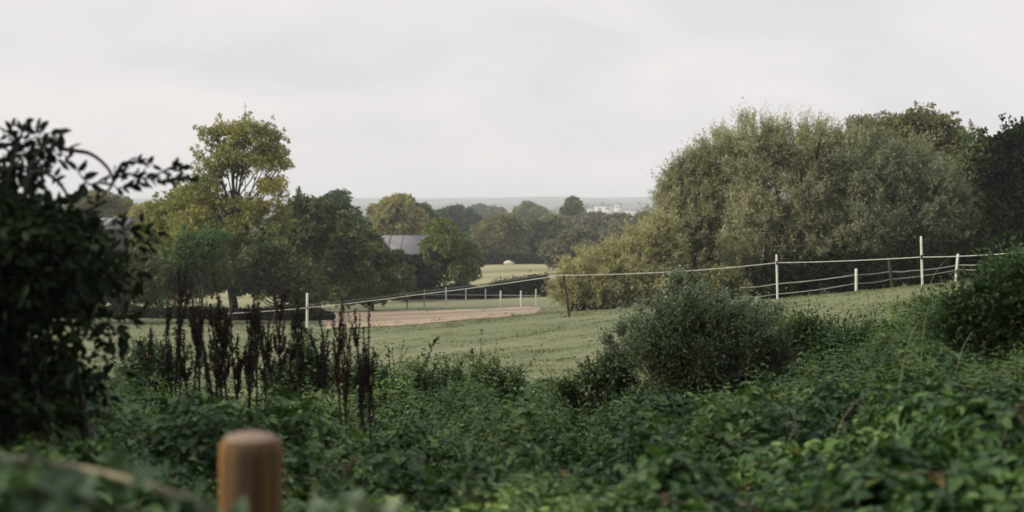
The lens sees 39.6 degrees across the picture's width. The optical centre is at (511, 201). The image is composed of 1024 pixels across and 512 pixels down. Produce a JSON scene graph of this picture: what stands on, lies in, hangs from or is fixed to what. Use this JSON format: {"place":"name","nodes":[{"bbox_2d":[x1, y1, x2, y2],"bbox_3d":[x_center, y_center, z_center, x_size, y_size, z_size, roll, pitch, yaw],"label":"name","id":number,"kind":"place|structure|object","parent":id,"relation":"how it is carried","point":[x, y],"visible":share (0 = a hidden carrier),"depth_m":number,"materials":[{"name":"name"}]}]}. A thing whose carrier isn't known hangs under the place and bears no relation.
{"place":"outdoors","nodes":[
{"label":"outdoors","id":0,"kind":"place"},
{"bbox_2d":[321,307,540,328],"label":"dirt track","id":1,"kind":"structure","parent":0,"point":[403,317],"depth_m":81.62,"materials":[{"name":"soil"}]},
{"bbox_2d":[28,196,980,497],"bbox_3d":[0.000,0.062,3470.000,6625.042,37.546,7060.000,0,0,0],"label":"ground","id":2,"kind":"structure","parent":0,"point":[394,338],"depth_m":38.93,"materials":[{"name":"plant"}]},
{"bbox_2d":[0,466,134,511],"bbox_3d":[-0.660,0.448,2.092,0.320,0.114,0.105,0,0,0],"label":"bush","id":3,"kind":"object","parent":2,"relation":"on","point":[57,497],"visible":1,"depth_m":2.09,"materials":[{"name":"green plant"}]},
{"bbox_2d":[65,189,134,217],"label":"broadleaf tree","id":4,"kind":"object","parent":2,"relation":"on","point":[115,205],"visible":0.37,"depth_m":198.65,"materials":[{"name":"green plant"}]},
{"bbox_2d":[0,118,200,449],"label":"hawthorn tree","id":5,"kind":"object","parent":2,"relation":"on","point":[52,261],"visible":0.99,"depth_m":5.33,"materials":[{"name":"green plant"}]},
{"bbox_2d":[92,217,140,256],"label":"cottage","id":6,"kind":"structure","parent":2,"relation":"on","point":[115,229],"depth_m":121.32,"materials":[{"name":"grey"}]},
{"bbox_2d":[68,234,183,322],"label":"shrub","id":7,"kind":"object","parent":2,"relation":"on","point":[155,271],"visible":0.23,"depth_m":65.58,"materials":[{"name":"green plant"}]},
{"bbox_2d":[113,201,155,222],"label":"broadleaf tree","id":8,"kind":"object","parent":2,"relation":"on","point":[136,210],"visible":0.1,"depth_m":148.55,"materials":[{"name":"green plant"}]},
{"bbox_2d":[97,308,195,404],"bbox_3d":[-3.185,1.648,12.509,0.964,1.422,0.876,0,0,-24],"label":"elder bush","id":9,"kind":"object","parent":2,"relation":"on","point":[138,359],"visible":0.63,"depth_m":12.41,"materials":[{"name":"green plant"}]},
{"bbox_2d":[127,181,200,306],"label":"broadleaf tree","id":10,"kind":"object","parent":2,"relation":"on","point":[155,213],"visible":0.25,"depth_m":87.00,"materials":[{"name":"green plant"}]},
{"bbox_2d":[146,239,242,313],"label":"shrub","id":11,"kind":"object","parent":2,"relation":"on","point":[223,279],"visible":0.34,"depth_m":69.66,"materials":[{"name":"green plant"}]},
{"bbox_2d":[166,219,235,321],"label":"shrub","id":12,"kind":"object","parent":2,"relation":"on","point":[201,253],"visible":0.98,"depth_m":67.39,"materials":[{"name":"green plant"}]},
{"bbox_2d":[83,299,336,320],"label":"hedge","id":13,"kind":"object","parent":2,"relation":"on","point":[153,312],"visible":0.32,"depth_m":75.44,"materials":[{"name":"green plant"}]},
{"bbox_2d":[158,111,299,320],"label":"ash tree","id":14,"kind":"object","parent":2,"relation":"on","point":[248,211],"visible":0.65,"depth_m":74.62,"materials":[{"name":"green plant"}]},
{"bbox_2d":[219,431,282,511],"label":"wooden post","id":15,"kind":"object","parent":2,"relation":"on","point":[251,465],"visible":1,"depth_m":2.70,"materials":[{"name":"wood"}]},
{"bbox_2d":[223,234,334,322],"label":"shrub","id":16,"kind":"object","parent":2,"relation":"on","point":[265,266],"visible":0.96,"depth_m":70.33,"materials":[{"name":"green plant"}]},
{"bbox_2d":[246,313,350,410],"bbox_3d":[-1.817,1.677,12.013,1.062,1.470,0.863,0,0,-25],"label":"elder bush","id":17,"kind":"object","parent":2,"relation":"on","point":[310,366],"visible":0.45,"depth_m":11.91,"materials":[{"name":"green plant"}]},
{"bbox_2d":[277,186,381,303],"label":"broadleaf tree","id":18,"kind":"object","parent":2,"relation":"on","point":[335,246],"visible":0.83,"depth_m":84.01,"materials":[{"name":"green plant"}]},
{"bbox_2d":[326,291,349,308],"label":"shrub","id":19,"kind":"object","parent":2,"relation":"on","point":[337,301],"visible":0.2,"depth_m":99.62,"materials":[{"name":"green plant"}]},
{"bbox_2d":[319,188,367,229],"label":"broadleaf tree","id":20,"kind":"object","parent":2,"relation":"on","point":[339,198],"visible":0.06,"depth_m":139.47,"materials":[{"name":"green plant"}]},
{"bbox_2d":[333,278,397,310],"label":"shrub","id":21,"kind":"object","parent":2,"relation":"on","point":[372,292],"visible":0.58,"depth_m":93.59,"materials":[{"name":"green plant"}]},
{"bbox_2d":[361,213,371,221],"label":"broadleaf tree","id":22,"kind":"object","parent":2,"relation":"on","point":[366,217],"visible":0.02,"depth_m":259.29,"materials":[{"name":"green plant"}]},
{"bbox_2d":[326,345,422,448],"bbox_3d":[-1.165,1.817,12.004,0.886,1.233,0.740,0,0,-25],"label":"elder bush","id":23,"kind":"object","parent":2,"relation":"on","point":[354,371],"visible":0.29,"depth_m":11.94,"materials":[{"name":"green plant"}]},
{"bbox_2d":[350,216,416,310],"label":"broadleaf tree","id":24,"kind":"object","parent":2,"relation":"on","point":[390,266],"visible":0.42,"depth_m":94.17,"materials":[{"name":"green plant"}]},
{"bbox_2d":[365,192,429,234],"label":"oak tree","id":25,"kind":"object","parent":2,"relation":"on","point":[397,214],"visible":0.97,"depth_m":182.99,"materials":[{"name":"green plant"}]},
{"bbox_2d":[381,235,425,261],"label":"barn","id":26,"kind":"structure","parent":2,"relation":"on","point":[408,244],"depth_m":152.55,"materials":[{"name":"metal"}]},
{"bbox_2d":[370,253,442,301],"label":"shrub","id":27,"kind":"object","parent":2,"relation":"on","point":[427,278],"visible":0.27,"depth_m":111.51,"materials":[{"name":"green plant"}]},
{"bbox_2d":[405,336,440,397],"bbox_3d":[-0.783,1.466,12.454,0.342,0.570,0.229,0,0,-11],"label":"sapling","id":28,"kind":"object","parent":2,"relation":"on","point":[428,357],"visible":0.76,"depth_m":12.47,"materials":[{"name":"green plant"}]},
{"bbox_2d":[414,201,441,234],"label":"broadleaf tree","id":29,"kind":"object","parent":2,"relation":"on","point":[426,207],"visible":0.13,"depth_m":213.89,"materials":[{"name":"green plant"}]},
{"bbox_2d":[161,386,694,445],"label":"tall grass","id":30,"kind":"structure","parent":2,"relation":"on","point":[231,393],"depth_m":17.56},
{"bbox_2d":[391,343,475,425],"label":"nettle clump","id":31,"kind":"object","parent":2,"relation":"on","point":[432,381],"visible":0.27,"depth_m":12.53,"materials":[{"name":"green plant"}]},
{"bbox_2d":[417,216,486,285],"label":"broadleaf tree","id":32,"kind":"object","parent":2,"relation":"on","point":[444,245],"visible":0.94,"depth_m":118.79,"materials":[{"name":"green plant"}]},
{"bbox_2d":[432,204,484,237],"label":"broadleaf tree","id":33,"kind":"object","parent":2,"relation":"on","point":[462,218],"visible":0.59,"depth_m":327.75,"materials":[{"name":"green plant"}]},
{"bbox_2d":[391,271,549,300],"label":"hedge","id":34,"kind":"object","parent":2,"relation":"on","point":[515,288],"visible":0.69,"depth_m":115.37,"materials":[{"name":"green plant"}]},
{"bbox_2d":[405,287,536,307],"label":"paddock fence","id":35,"kind":"object","parent":2,"relation":"on","point":[500,300],"visible":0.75,"depth_m":96.99,"materials":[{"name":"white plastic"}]},
{"bbox_2d":[57,201,894,244],"bbox_3d":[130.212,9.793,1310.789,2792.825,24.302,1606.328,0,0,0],"label":"wood","id":36,"kind":"object","parent":2,"relation":"on","point":[553,211],"depth_m":1597.12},
{"bbox_2d":[457,348,513,376],"bbox_3d":[-0.235,1.532,12.566,0.508,0.491,0.201,0,0,0],"label":"sapling","id":37,"kind":"object","parent":2,"relation":"on","point":[472,352],"visible":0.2,"depth_m":12.58,"materials":[{"name":"green plant"}]},
{"bbox_2d":[465,202,507,219],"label":"broadleaf tree","id":38,"kind":"object","parent":2,"relation":"on","point":[481,209],"visible":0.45,"depth_m":648.03,"materials":[{"name":"green plant"}]},
{"bbox_2d":[449,329,542,448],"bbox_3d":[-0.139,1.757,12.312,0.839,1.319,0.959,0,0,0],"label":"nettle clump","id":39,"kind":"object","parent":2,"relation":"on","point":[502,386],"visible":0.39,"depth_m":12.34,"materials":[{"name":"green plant"}]},
{"bbox_2d":[469,212,530,253],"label":"broadleaf tree","id":40,"kind":"object","parent":2,"relation":"on","point":[500,233],"visible":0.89,"depth_m":247.69,"materials":[{"name":"green plant"}]},
{"bbox_2d":[476,252,546,264],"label":"hedge","id":41,"kind":"object","parent":2,"relation":"on","point":[502,258],"visible":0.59,"depth_m":244.67,"materials":[{"name":"green plant"}]},
{"bbox_2d":[0,263,1023,511],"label":"brambles","id":42,"kind":"object","parent":2,"relation":"on","point":[934,445],"visible":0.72,"depth_m":6.70,"materials":[{"name":"green plant"}]},
{"bbox_2d":[0,441,246,511],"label":"bramble cane","id":43,"kind":"object","parent":42,"relation":"attached to","point":[119,481],"visible":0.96,"depth_m":2.34,"materials":[{"name":"green plant"}]},
{"bbox_2d":[142,327,154,395],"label":"dock plant","id":44,"kind":"object","parent":42,"relation":"on","point":[148,359],"visible":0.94,"depth_m":10.38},
{"bbox_2d":[163,295,173,396],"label":"dock plant","id":45,"kind":"object","parent":42,"relation":"on","point":[168,362],"visible":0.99,"depth_m":8.35,"materials":[{"name":"plant"}]},
{"bbox_2d":[173,264,188,395],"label":"dock plant","id":46,"kind":"object","parent":42,"relation":"on","point":[181,296],"visible":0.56,"depth_m":8.88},
{"bbox_2d":[172,280,192,407],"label":"dock plant","id":47,"kind":"object","parent":42,"relation":"on","point":[178,340],"visible":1,"depth_m":7.96,"materials":[{"name":"plant"}]},
{"bbox_2d":[178,329,192,400],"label":"dock plant","id":48,"kind":"object","parent":42,"relation":"on","point":[184,375],"visible":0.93,"depth_m":8.08,"materials":[{"name":"plant"}]},
{"bbox_2d":[186,279,204,391],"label":"dock plant","id":49,"kind":"object","parent":42,"relation":"on","point":[199,368],"visible":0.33,"depth_m":8.16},
{"bbox_2d":[188,304,205,413],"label":"dock plant","id":50,"kind":"object","parent":42,"relation":"on","point":[195,339],"visible":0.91,"depth_m":7.92,"materials":[{"name":"plant"}]},
{"bbox_2d":[187,296,206,391],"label":"dock plant","id":51,"kind":"object","parent":42,"relation":"on","point":[191,322],"visible":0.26,"depth_m":8.44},
{"bbox_2d":[197,326,220,402],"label":"dock plant","id":52,"kind":"object","parent":42,"relation":"on","point":[205,363],"visible":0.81,"depth_m":7.82,"materials":[{"name":"plant"}]},
{"bbox_2d":[205,299,219,387],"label":"dock plant","id":53,"kind":"object","parent":42,"relation":"on","point":[211,321],"visible":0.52,"depth_m":8.72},
{"bbox_2d":[210,314,227,396],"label":"dock plant","id":54,"kind":"object","parent":42,"relation":"on","point":[215,341],"visible":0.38,"depth_m":8.23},
{"bbox_2d":[211,273,227,414],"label":"dock plant","id":55,"kind":"object","parent":42,"relation":"on","point":[219,309],"visible":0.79,"depth_m":8.09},
{"bbox_2d":[213,309,231,404],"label":"dock plant","id":56,"kind":"object","parent":42,"relation":"on","point":[228,365],"visible":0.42,"depth_m":8.36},
{"bbox_2d":[213,303,235,414],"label":"dock plant","id":57,"kind":"object","parent":42,"relation":"on","point":[218,372],"visible":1,"depth_m":8.00,"materials":[{"name":"plant"}]},
{"bbox_2d":[228,311,242,399],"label":"dock plant","id":58,"kind":"object","parent":42,"relation":"on","point":[232,348],"visible":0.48,"depth_m":8.96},
{"bbox_2d":[230,341,246,410],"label":"dock plant","id":59,"kind":"object","parent":42,"relation":"on","point":[237,370],"visible":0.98,"depth_m":8.17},
{"bbox_2d":[243,332,253,400],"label":"dock plant","id":60,"kind":"object","parent":42,"relation":"on","point":[244,369],"visible":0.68,"depth_m":8.28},
{"bbox_2d":[243,302,257,408],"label":"dock plant","id":61,"kind":"object","parent":42,"relation":"on","point":[249,366],"visible":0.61,"depth_m":8.21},
{"bbox_2d":[247,288,262,408],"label":"dock plant","id":62,"kind":"object","parent":42,"relation":"on","point":[254,326],"visible":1,"depth_m":7.90,"materials":[{"name":"plant"}]},
{"bbox_2d":[253,303,263,411],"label":"dock plant","id":63,"kind":"object","parent":42,"relation":"on","point":[256,378],"visible":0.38,"depth_m":8.57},
{"bbox_2d":[258,316,270,412],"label":"dock plant","id":64,"kind":"object","parent":42,"relation":"on","point":[264,356],"visible":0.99,"depth_m":8.40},
{"bbox_2d":[262,317,275,395],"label":"dock plant","id":65,"kind":"object","parent":42,"relation":"on","point":[272,366],"visible":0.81,"depth_m":9.42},
{"bbox_2d":[270,285,288,396],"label":"dock plant","id":66,"kind":"object","parent":42,"relation":"on","point":[281,348],"visible":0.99,"depth_m":8.39,"materials":[{"name":"plant"}]},
{"bbox_2d":[286,306,298,391],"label":"dock plant","id":67,"kind":"object","parent":42,"relation":"on","point":[292,351],"visible":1,"depth_m":8.29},
{"bbox_2d":[293,295,305,423],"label":"dock plant","id":68,"kind":"object","parent":42,"relation":"on","point":[301,332],"visible":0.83,"depth_m":8.82,"materials":[{"name":"plant"}]},
{"bbox_2d":[293,330,306,397],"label":"dock plant","id":69,"kind":"object","parent":42,"relation":"on","point":[301,374],"visible":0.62,"depth_m":8.99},
{"bbox_2d":[301,325,325,412],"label":"dock plant","id":70,"kind":"object","parent":42,"relation":"on","point":[320,365],"visible":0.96,"depth_m":8.20,"materials":[{"name":"plant"}]},
{"bbox_2d":[315,310,330,416],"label":"dock plant","id":71,"kind":"object","parent":42,"relation":"on","point":[325,355],"visible":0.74,"depth_m":9.22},
{"bbox_2d":[330,300,347,424],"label":"dock plant","id":72,"kind":"object","parent":42,"relation":"on","point":[340,341],"visible":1,"depth_m":7.97,"materials":[{"name":"plant"}]},
{"bbox_2d":[340,321,353,443],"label":"dock plant","id":73,"kind":"object","parent":42,"relation":"on","point":[346,384],"visible":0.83,"depth_m":8.21,"materials":[{"name":"plant"}]},
{"bbox_2d":[307,488,404,511],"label":"bramble cane","id":74,"kind":"object","parent":42,"relation":"on","point":[353,501],"visible":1,"depth_m":2.31,"materials":[{"name":"green plant"}]},
{"bbox_2d":[352,307,366,447],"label":"dock plant","id":75,"kind":"object","parent":42,"relation":"on","point":[355,338],"visible":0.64,"depth_m":8.81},
{"bbox_2d":[356,327,369,429],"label":"dock plant","id":76,"kind":"object","parent":42,"relation":"on","point":[362,388],"visible":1,"depth_m":8.18,"materials":[{"name":"plant"}]},
{"bbox_2d":[364,302,375,452],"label":"dock plant","id":77,"kind":"object","parent":42,"relation":"on","point":[368,371],"visible":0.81,"depth_m":8.40,"materials":[{"name":"plant"}]},
{"bbox_2d":[837,313,852,346],"bbox_3d":[2.821,1.084,12.027,0.093,0.282,0.258,0,0,34],"label":"sapling","id":78,"kind":"object","parent":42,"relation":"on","point":[844,321],"visible":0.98,"depth_m":12.02,"materials":[{"name":"green plant"}]},
{"bbox_2d":[510,200,554,219],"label":"broadleaf tree","id":79,"kind":"object","parent":2,"relation":"on","point":[528,209],"visible":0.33,"depth_m":476.62,"materials":[{"name":"green plant"}]},
{"bbox_2d":[52,276,1023,511],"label":"nettles","id":80,"kind":"object","parent":2,"relation":"on","point":[693,441],"visible":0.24,"depth_m":8.56,"materials":[{"name":"green plant"}]},
{"bbox_2d":[517,215,568,253],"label":"broadleaf tree","id":81,"kind":"object","parent":2,"relation":"on","point":[541,230],"visible":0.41,"depth_m":259.35,"materials":[{"name":"green plant"}]},
{"bbox_2d":[541,213,578,230],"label":"broadleaf tree","id":82,"kind":"object","parent":2,"relation":"on","point":[568,221],"visible":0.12,"depth_m":328.77,"materials":[{"name":"green plant"}]},
{"bbox_2d":[558,195,585,220],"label":"broadleaf tree","id":83,"kind":"object","parent":2,"relation":"on","point":[572,206],"visible":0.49,"depth_m":397.87,"materials":[{"name":"green plant"}]},
{"bbox_2d":[538,225,615,269],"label":"broadleaf tree","id":84,"kind":"object","parent":2,"relation":"on","point":[559,244],"visible":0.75,"depth_m":213.42,"materials":[{"name":"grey plant"}]},
{"bbox_2d":[546,341,633,424],"bbox_3d":[0.679,1.796,12.826,0.853,1.124,0.563,0,0,15],"label":"nettle clump","id":85,"kind":"object","parent":2,"relation":"on","point":[567,387],"visible":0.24,"depth_m":12.75,"materials":[{"name":"green plant"}]},
{"bbox_2d":[571,210,623,232],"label":"broadleaf tree","id":86,"kind":"object","parent":2,"relation":"on","point":[594,221],"visible":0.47,"depth_m":347.57,"materials":[{"name":"green plant"}]},
{"bbox_2d":[594,205,613,214],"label":"warehouse","id":87,"kind":"structure","parent":2,"relation":"on","point":[608,209],"depth_m":1500.00,"materials":[{"name":"white glass"}]},
{"bbox_2d":[566,328,651,428],"bbox_3d":[0.888,1.705,12.439,0.839,1.206,0.839,0,0,0],"label":"bramble bush","id":88,"kind":"object","parent":2,"relation":"on","point":[599,381],"visible":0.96,"depth_m":12.42,"materials":[{"name":"green plant"}]},
{"bbox_2d":[227,236,1008,327],"bbox_3d":[1.615,2.631,41.163,4.323,4.342,40.772,0,0,-33],"label":"electric fence","id":89,"kind":"object","parent":2,"relation":"on","point":[921,257],"visible":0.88,"depth_m":39.96,"materials":[{"name":"white plastic"}]},
{"bbox_2d":[614,204,621,213],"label":"warehouse","id":90,"kind":"structure","parent":2,"relation":"on","point":[618,208],"depth_m":1460.00,"materials":[{"name":"white glass"}]},
{"bbox_2d":[541,204,695,310],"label":"willow bush","id":91,"kind":"object","parent":2,"relation":"on","point":[588,288],"visible":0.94,"depth_m":55.42,"materials":[{"name":"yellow plant"}]},
{"bbox_2d":[602,211,648,247],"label":"broadleaf tree","id":92,"kind":"object","parent":2,"relation":"on","point":[612,226],"visible":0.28,"depth_m":288.10,"materials":[{"name":"green plant"}]},
{"bbox_2d":[624,210,639,215],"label":"warehouse","id":93,"kind":"structure","parent":2,"relation":"on","point":[632,212],"depth_m":1550.00,"materials":[{"name":"white glass"}]},
{"bbox_2d":[636,113,753,301],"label":"willow bush","id":94,"kind":"object","parent":2,"relation":"on","point":[691,188],"visible":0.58,"depth_m":59.31,"materials":[{"name":"green plant"}]},
{"bbox_2d":[588,258,815,409],"bbox_3d":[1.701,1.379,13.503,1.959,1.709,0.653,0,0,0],"label":"silver bush","id":95,"kind":"object","parent":2,"relation":"on","point":[677,275],"visible":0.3,"depth_m":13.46,"materials":[{"name":"green plant"}]},
{"bbox_2d":[694,259,752,299],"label":"shrub","id":96,"kind":"object","parent":2,"relation":"on","point":[735,281],"visible":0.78,"depth_m":49.66,"materials":[{"name":"green plant"}]},
{"bbox_2d":[708,97,873,299],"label":"willow bush","id":97,"kind":"object","parent":2,"relation":"on","point":[783,227],"visible":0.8,"depth_m":57.08,"materials":[{"name":"green plant"}]},
{"bbox_2d":[765,287,880,374],"bbox_3d":[2.817,1.318,12.522,1.367,1.139,1.005,0,0,0],"label":"hawthorn bush","id":98,"kind":"object","parent":2,"relation":"on","point":[805,327],"visible":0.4,"depth_m":12.39,"materials":[{"name":"green plant"}]},
{"bbox_2d":[799,286,910,378],"bbox_3d":[2.978,1.273,12.400,1.036,1.098,0.820,0,0,0],"label":"nettle clump","id":99,"kind":"object","parent":2,"relation":"on","point":[866,329],"visible":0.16,"depth_m":12.33,"materials":[{"name":"green plant"}]},
{"bbox_2d":[824,109,903,229],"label":"broadleaf tree","id":100,"kind":"object","parent":2,"relation":"on","point":[880,122],"visible":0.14,"depth_m":79.21,"materials":[{"name":"green plant"}]},
{"bbox_2d":[739,254,992,298],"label":"pasture fence","id":101,"kind":"object","parent":2,"relation":"on","point":[890,271],"visible":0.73,"depth_m":45.97,"materials":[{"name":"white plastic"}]},
{"bbox_2d":[742,215,1003,298],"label":"hedge","id":102,"kind":"object","parent":2,"relation":"on","point":[814,269],"visible":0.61,"depth_m":53.56,"materials":[{"name":"green plant"}]},
{"bbox_2d":[803,109,989,288],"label":"willow bush","id":103,"kind":"object","parent":2,"relation":"on","point":[915,186],"visible":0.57,"depth_m":56.16,"materials":[{"name":"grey plant"}]},
{"bbox_2d":[889,278,944,325],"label":"hawthorn bush","id":104,"kind":"object","parent":2,"relation":"on","point":[921,290],"visible":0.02,"depth_m":12.98,"materials":[{"name":"green plant"}]},
{"bbox_2d":[876,292,972,360],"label":"nettle clump","id":105,"kind":"object","parent":2,"relation":"on","point":[918,328],"visible":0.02,"depth_m":11.79,"materials":[{"name":"green plant"}]},
{"bbox_2d":[886,100,990,210],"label":"oak tree","id":106,"kind":"object","parent":2,"relation":"on","point":[949,139],"visible":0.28,"depth_m":75.25,"materials":[{"name":"green plant"}]},
{"bbox_2d":[910,226,1023,368],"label":"hawthorn bush","id":107,"kind":"object","parent":2,"relation":"on","point":[989,306],"visible":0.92,"depth_m":9.41,"materials":[{"name":"green plant"}]},
{"bbox_2d":[934,126,1001,229],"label":"oak tree","id":108,"kind":"object","parent":2,"relation":"on","point":[969,151],"visible":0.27,"depth_m":61.74,"materials":[{"name":"green plant"}]},
{"bbox_2d":[968,113,1023,261],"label":"oak tree","id":109,"kind":"object","parent":2,"relation":"on","point":[1000,170],"visible":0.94,"depth_m":49.62,"materials":[{"name":"green plant"}]},
{"bbox_2d":[0,0,1023,197],"label":"sky","id":110,"kind":"structure","parent":0,"point":[372,98],"materials":[{"name":"white"}]},
{"bbox_2d":[797,308,825,328],"bbox_3d":[2.637,1.075,12.468,0.278,0.305,0.291,0,0,0],"label":"sapling","id":111,"kind":"object","parent":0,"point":[815,318],"visible":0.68,"depth_m":12.43,"materials":[{"name":"green plant"}]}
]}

